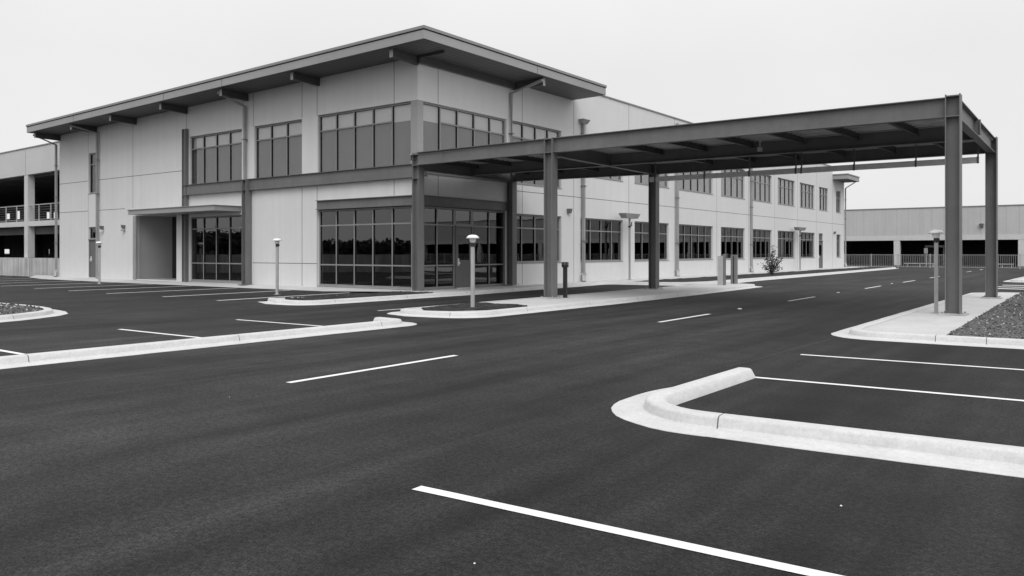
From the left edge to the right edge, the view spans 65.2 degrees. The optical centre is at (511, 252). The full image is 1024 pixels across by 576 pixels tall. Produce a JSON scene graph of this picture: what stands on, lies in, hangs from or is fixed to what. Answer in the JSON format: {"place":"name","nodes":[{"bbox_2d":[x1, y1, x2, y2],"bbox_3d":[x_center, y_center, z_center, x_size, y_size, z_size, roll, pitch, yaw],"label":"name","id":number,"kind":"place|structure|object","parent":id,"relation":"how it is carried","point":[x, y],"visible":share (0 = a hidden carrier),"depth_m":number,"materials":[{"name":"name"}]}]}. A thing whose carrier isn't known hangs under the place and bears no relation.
{"place":"outdoors","nodes":[
{"label":"outdoors","id":0,"kind":"place"},
{"bbox_2d":[31,275,411,291],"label":"pavement","id":1,"kind":"structure","parent":0,"point":[203,284],"depth_m":35.73,"materials":[{"name":"concrete"}]},
{"bbox_2d":[0,265,1023,575],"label":"parking lot","id":2,"kind":"structure","parent":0,"point":[258,463],"depth_m":6.41,"materials":[{"name":"black asphalt"}]},
{"bbox_2d":[0,303,43,314],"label":"gravel bed","id":3,"kind":"object","parent":2,"relation":"on","point":[6,309],"visible":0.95,"depth_m":19.52,"materials":[{"name":"grey gravel"}]},
{"bbox_2d":[0,257,59,276],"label":"wall","id":4,"kind":"structure","parent":2,"relation":"on","point":[30,267],"depth_m":49.38,"materials":[{"name":"concrete"}]},
{"bbox_2d":[0,303,67,321],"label":"kerb","id":5,"kind":"structure","parent":2,"relation":"on","point":[46,312],"depth_m":18.43,"materials":[{"name":"concrete"}]},
{"bbox_2d":[96,241,102,283],"bbox_3d":[-19.460,0.495,37.739,0.330,2.010,0.330,0,0,-15],"label":"post lamp","id":6,"kind":"object","parent":2,"relation":"on","point":[99,244],"visible":0.98,"depth_m":37.69,"materials":[{"name":"metal"}]},
{"bbox_2d":[0,317,416,368],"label":"kerb","id":7,"kind":"structure","parent":2,"relation":"on","point":[41,358],"depth_m":12.58,"materials":[{"name":"concrete"}]},
{"bbox_2d":[272,238,281,294],"bbox_3d":[-8.325,0.502,28.366,0.330,1.995,0.330,0,0,8],"label":"post lamp","id":8,"kind":"object","parent":2,"relation":"on","point":[277,240],"visible":1,"depth_m":28.33,"materials":[{"name":"metal"}]},
{"bbox_2d":[0,278,1023,575],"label":"stall marking","id":9,"kind":"object","parent":2,"relation":"on","point":[644,536],"visible":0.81,"depth_m":4.46,"materials":[{"name":"paint"}]},
{"bbox_2d":[259,266,898,317],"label":"kerb","id":10,"kind":"structure","parent":2,"relation":"on","point":[410,312],"depth_m":24.62,"materials":[{"name":"concrete"}]},
{"bbox_2d":[288,269,981,382],"bbox_3d":[19.278,1.496,39.532,0.105,0.001,74.792,0,0,36],"label":"lane marking","id":11,"kind":"object","parent":2,"relation":"on","point":[458,355],"visible":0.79,"depth_m":10.56,"materials":[{"name":"paint"}]},
{"bbox_2d":[611,367,1023,477],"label":"kerb","id":12,"kind":"structure","parent":2,"relation":"on","point":[658,409],"depth_m":6.35,"materials":[{"name":"concrete"}]},
{"bbox_2d":[904,263,933,266],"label":"guard rail","id":13,"kind":"object","parent":2,"relation":"on","point":[919,264],"visible":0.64,"depth_m":79.60,"materials":[{"name":"metal"}]},
{"bbox_2d":[831,292,1023,348],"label":"kerb","id":14,"kind":"structure","parent":2,"relation":"on","point":[856,332],"depth_m":13.50,"materials":[{"name":"concrete"}]},
{"bbox_2d":[844,254,1020,268],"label":"metal fence","id":15,"kind":"object","parent":2,"relation":"on","point":[917,261],"visible":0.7,"depth_m":77.69,"materials":[{"name":"grey metal"}]},
{"bbox_2d":[925,245,944,264],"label":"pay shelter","id":16,"kind":"object","parent":2,"relation":"on","point":[927,246],"visible":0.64,"depth_m":92.49,"materials":[{"name":"metal"}]},
{"bbox_2d":[1003,277,1023,281],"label":"kerb","id":17,"kind":"structure","parent":2,"relation":"on","point":[1012,280],"depth_m":40.51,"materials":[{"name":"concrete"}]},
{"bbox_2d":[0,0,1023,252],"label":"sky","id":18,"kind":"structure","parent":0,"point":[694,61],"materials":[{"name":"white"}]},
{"bbox_2d":[278,267,864,311],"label":"pavement","id":19,"kind":"structure","parent":0,"point":[607,295],"depth_m":29.12,"materials":[{"name":"concrete"}]},
{"bbox_2d":[285,291,432,299],"bbox_3d":[-4.863,1.367,25.522,1.570,0.050,5.435,0,0,37],"label":"mulch bed","id":20,"kind":"object","parent":19,"relation":"on","point":[358,295],"visible":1,"depth_m":25.22,"materials":[{"name":"grey soil"}]},
{"bbox_2d":[26,25,859,291],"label":"office building","id":21,"kind":"structure","parent":19,"relation":"on","point":[230,177],"depth_m":34.92,"materials":[{"name":"concrete"}]},
{"bbox_2d":[88,227,95,239],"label":"window","id":22,"kind":"structure","parent":21,"relation":"in","point":[92,229],"depth_m":43.43,"materials":[{"name":"glass"}]},
{"bbox_2d":[89,240,95,276],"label":"door","id":23,"kind":"structure","parent":21,"relation":"in","point":[92,245],"depth_m":43.38,"materials":[{"name":"paint"}]},
{"bbox_2d":[90,153,95,193],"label":"window","id":24,"kind":"structure","parent":21,"relation":"in","point":[92,156],"depth_m":43.43,"materials":[{"name":"glass"}]},
{"bbox_2d":[172,217,175,277],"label":"door","id":25,"kind":"structure","parent":21,"relation":"in","point":[173,218],"depth_m":42.29,"materials":[{"name":"metal"}]},
{"bbox_2d":[191,129,241,183],"bbox_3d":[-13.448,-4.215,36.532,4.094,2.424,0.122,0,0,37],"label":"window","id":26,"kind":"structure","parent":21,"relation":"in","point":[216,157],"depth_m":36.53,"materials":[{"name":"glass"}]},
{"bbox_2d":[191,215,241,282],"bbox_3d":[-13.483,-0.136,36.484,4.120,3.022,0.180,0,0,37],"label":"window","id":27,"kind":"structure","parent":21,"relation":"in","point":[216,241],"depth_m":36.49,"materials":[{"name":"glass"}]},
{"bbox_2d":[256,120,301,177],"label":"window","id":28,"kind":"structure","parent":21,"relation":"in","point":[278,145],"depth_m":33.92,"materials":[{"name":"glass"}]},
{"bbox_2d":[317,206,411,289],"bbox_3d":[-5.698,-0.156,30.672,5.190,3.062,0.180,0,0,37],"label":"window","id":29,"kind":"structure","parent":21,"relation":"in","point":[359,247],"depth_m":30.64,"materials":[{"name":"glass"}]},
{"bbox_2d":[319,101,410,171],"bbox_3d":[-5.663,-4.200,30.720,5.164,2.594,0.122,0,0,37],"label":"window","id":30,"kind":"structure","parent":21,"relation":"in","point":[378,136],"depth_m":30.73,"materials":[{"name":"glass"}]},
{"bbox_2d":[424,206,456,289],"bbox_3d":[-2.790,-0.146,29.812,0.180,3.082,2.060,0,0,37],"label":"window","id":31,"kind":"structure","parent":21,"relation":"in","point":[439,222],"depth_m":29.99,"materials":[{"name":"glass"}]},
{"bbox_2d":[455,226,472,287],"bbox_3d":[-1.876,0.182,31.045,0.170,2.395,1.014,0,0,37],"label":"door","id":32,"kind":"structure","parent":21,"relation":"in","point":[462,244],"depth_m":30.99,"materials":[{"name":"paint"}]},
{"bbox_2d":[455,208,473,226],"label":"window","id":33,"kind":"structure","parent":21,"relation":"in","point":[463,217],"depth_m":31.09,"materials":[{"name":"glass"}]},
{"bbox_2d":[423,102,506,182],"bbox_3d":[-1.797,-4.181,31.167,0.210,2.632,5.060,0,0,37],"label":"window","id":34,"kind":"structure","parent":21,"relation":"in","point":[444,127],"depth_m":30.78,"materials":[{"name":"glass"}]},
{"bbox_2d":[472,209,506,287],"bbox_3d":[-0.921,-0.146,32.316,0.180,3.082,2.170,0,0,37],"label":"window","id":35,"kind":"structure","parent":21,"relation":"in","point":[489,225],"depth_m":32.33,"materials":[{"name":"glass"}]},
{"bbox_2d":[512,121,561,188],"bbox_3d":[1.037,-4.191,34.979,0.230,2.652,3.820,0,0,37],"label":"window","id":36,"kind":"structure","parent":21,"relation":"in","point":[523,132],"depth_m":34.84,"materials":[{"name":"glass"}]},
{"bbox_2d":[517,214,561,263],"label":"window","id":37,"kind":"structure","parent":21,"relation":"in","point":[530,228],"depth_m":34.80,"materials":[{"name":"glass"}]},
{"bbox_2d":[581,218,622,261],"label":"window","id":38,"kind":"structure","parent":21,"relation":"in","point":[602,236],"depth_m":39.67,"materials":[{"name":"glass"}]},
{"bbox_2d":[581,134,622,181],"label":"window","id":39,"kind":"structure","parent":21,"relation":"in","point":[618,178],"depth_m":40.39,"materials":[{"name":"glass"}]},
{"bbox_2d":[634,174,666,187],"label":"window","id":40,"kind":"structure","parent":21,"relation":"in","point":[639,179],"depth_m":43.46,"materials":[{"name":"glass"}]},
{"bbox_2d":[635,221,668,260],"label":"window","id":41,"kind":"structure","parent":21,"relation":"in","point":[641,228],"depth_m":43.35,"materials":[{"name":"glass"}]},
{"bbox_2d":[679,224,712,260],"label":"window","id":42,"kind":"structure","parent":21,"relation":"in","point":[694,240],"depth_m":48.46,"materials":[{"name":"glass"}]},
{"bbox_2d":[679,171,712,194],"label":"window","id":43,"kind":"structure","parent":21,"relation":"in","point":[703,186],"depth_m":48.82,"materials":[{"name":"glass"}]},
{"bbox_2d":[721,227,742,259],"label":"window","id":44,"kind":"structure","parent":21,"relation":"in","point":[731,238],"depth_m":53.16,"materials":[{"name":"glass"}]},
{"bbox_2d":[721,169,742,198],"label":"window","id":45,"kind":"structure","parent":21,"relation":"in","point":[732,187],"depth_m":53.50,"materials":[{"name":"glass"}]},
{"bbox_2d":[753,175,769,202],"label":"window","id":46,"kind":"structure","parent":21,"relation":"in","point":[761,184],"depth_m":57.96,"materials":[{"name":"glass"}]},
{"bbox_2d":[753,229,771,258],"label":"window","id":47,"kind":"structure","parent":21,"relation":"in","point":[761,238],"depth_m":57.81,"materials":[{"name":"glass"}]},
{"bbox_2d":[778,231,793,258],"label":"window","id":48,"kind":"structure","parent":21,"relation":"in","point":[785,239],"depth_m":62.15,"materials":[{"name":"glass"}]},
{"bbox_2d":[778,178,794,206],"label":"window","id":49,"kind":"structure","parent":21,"relation":"in","point":[785,187],"depth_m":62.26,"materials":[{"name":"glass"}]},
{"bbox_2d":[800,183,814,209],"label":"window","id":50,"kind":"structure","parent":21,"relation":"in","point":[806,191],"depth_m":66.58,"materials":[{"name":"glass"}]},
{"bbox_2d":[801,232,814,257],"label":"window","id":51,"kind":"structure","parent":21,"relation":"in","point":[807,239],"depth_m":66.60,"materials":[{"name":"glass"}]},
{"bbox_2d":[819,241,822,267],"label":"door","id":52,"kind":"structure","parent":21,"relation":"in","point":[820,242],"depth_m":69.49,"materials":[{"name":"paint"}]},
{"bbox_2d":[819,187,826,210],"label":"window","id":53,"kind":"structure","parent":21,"relation":"in","point":[822,191],"depth_m":70.29,"materials":[{"name":"glass"}]},
{"bbox_2d":[836,191,839,212],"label":"window","id":54,"kind":"structure","parent":21,"relation":"in","point":[837,198],"depth_m":73.81,"materials":[{"name":"glass"}]},
{"bbox_2d":[837,235,839,256],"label":"window","id":55,"kind":"structure","parent":21,"relation":"in","point":[838,236],"depth_m":74.22,"materials":[{"name":"glass"}]},
{"bbox_2d":[421,302,526,310],"bbox_3d":[-1.080,1.367,20.155,1.975,0.050,2.909,0,0,37],"label":"mulch bed","id":56,"kind":"object","parent":19,"relation":"on","point":[478,306],"visible":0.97,"depth_m":19.92,"materials":[{"name":"grey soil"}]},
{"bbox_2d":[466,235,478,306],"bbox_3d":[-0.978,0.482,19.936,0.330,1.835,0.330,0,0,20],"label":"post lamp","id":57,"kind":"object","parent":56,"relation":"on","point":[472,238],"visible":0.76,"depth_m":19.89,"materials":[{"name":"metal"}]},
{"bbox_2d":[562,262,568,297],"bbox_3d":[1.628,0.850,24.512,0.172,1.090,0.148,0,0,37],"label":"bollard light","id":58,"kind":"object","parent":19,"relation":"on","point":[565,265],"visible":0.94,"depth_m":24.47,"materials":[{"name":"metal"}]},
{"bbox_2d":[619,213,639,279],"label":"pole light","id":59,"kind":"object","parent":19,"relation":"on","point":[629,216],"visible":1,"depth_m":40.43,"materials":[{"name":"metal"}]},
{"bbox_2d":[408,93,1002,315],"bbox_3d":[5.389,-1.052,26.083,17.550,4.895,8.490,0,0,37],"label":"steel canopy","id":60,"kind":"object","parent":19,"relation":"on","point":[952,129],"visible":1,"depth_m":24.25,"materials":[{"name":"metal"}]},
{"bbox_2d":[757,137,761,151],"bbox_3d":[6.907,-3.005,22.298,0.110,0.390,0.100,0,0,37],"label":"camera box","id":61,"kind":"object","parent":60,"relation":"hanging from","point":[759,148],"visible":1,"depth_m":22.29,"materials":[{"name":"grey metal"}]},
{"bbox_2d":[717,254,725,284],"bbox_3d":[8.921,0.735,34.035,0.295,1.320,0.220,0,0,37],"label":"gate pylon","id":62,"kind":"object","parent":19,"relation":"on","point":[721,269],"visible":0.92,"depth_m":33.95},
{"bbox_2d":[731,255,737,283],"bbox_3d":[9.786,0.760,35.249,0.250,1.270,0.200,0,0,37],"label":"gate pylon","id":63,"kind":"object","parent":19,"relation":"on","point":[734,269],"visible":1,"depth_m":35.19,"materials":[{"name":"metal"}]},
{"bbox_2d":[638,267,889,281],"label":"mulch bed","id":64,"kind":"object","parent":19,"relation":"on","point":[714,278],"visible":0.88,"depth_m":47.44,"materials":[{"name":"grey soil"}]},
{"bbox_2d":[757,245,784,274],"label":"shrub","id":65,"kind":"object","parent":64,"relation":"on","point":[772,266],"visible":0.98,"depth_m":48.43,"materials":[{"name":"grey plant"}]},
{"bbox_2d":[794,227,805,269],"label":"pole light","id":66,"kind":"object","parent":19,"relation":"on","point":[800,229],"visible":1,"depth_m":62.90,"materials":[{"name":"metal"}]},
{"bbox_2d":[844,204,1023,265],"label":"parking garage","id":67,"kind":"structure","parent":0,"point":[889,233],"depth_m":92.87,"materials":[{"name":"grey concrete"}]},
{"bbox_2d":[862,293,1018,334],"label":"island pavement","id":68,"kind":"structure","parent":0,"point":[926,321],"depth_m":16.58,"materials":[{"name":"concrete"}]},
{"bbox_2d":[928,229,943,312],"bbox_3d":[9.715,0.438,18.330,0.330,1.915,0.330,0,0,25],"label":"post lamp","id":69,"kind":"object","parent":68,"relation":"on","point":[935,233],"visible":0.98,"depth_m":18.29,"materials":[{"name":"metal"}]},
{"bbox_2d":[947,293,1023,338],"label":"gravel bed","id":70,"kind":"object","parent":68,"relation":"on","point":[1005,319],"visible":1,"depth_m":15.48,"materials":[{"name":"grey gravel"},{"name":"gravel"}]},
{"label":"ground","id":71,"kind":"structure","parent":0,"visible":0},
{"bbox_2d":[0,141,59,257],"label":"parking garage","id":72,"kind":"structure","parent":71,"relation":"on","point":[27,182],"depth_m":51.92,"materials":[{"name":"concrete"}]}
]}

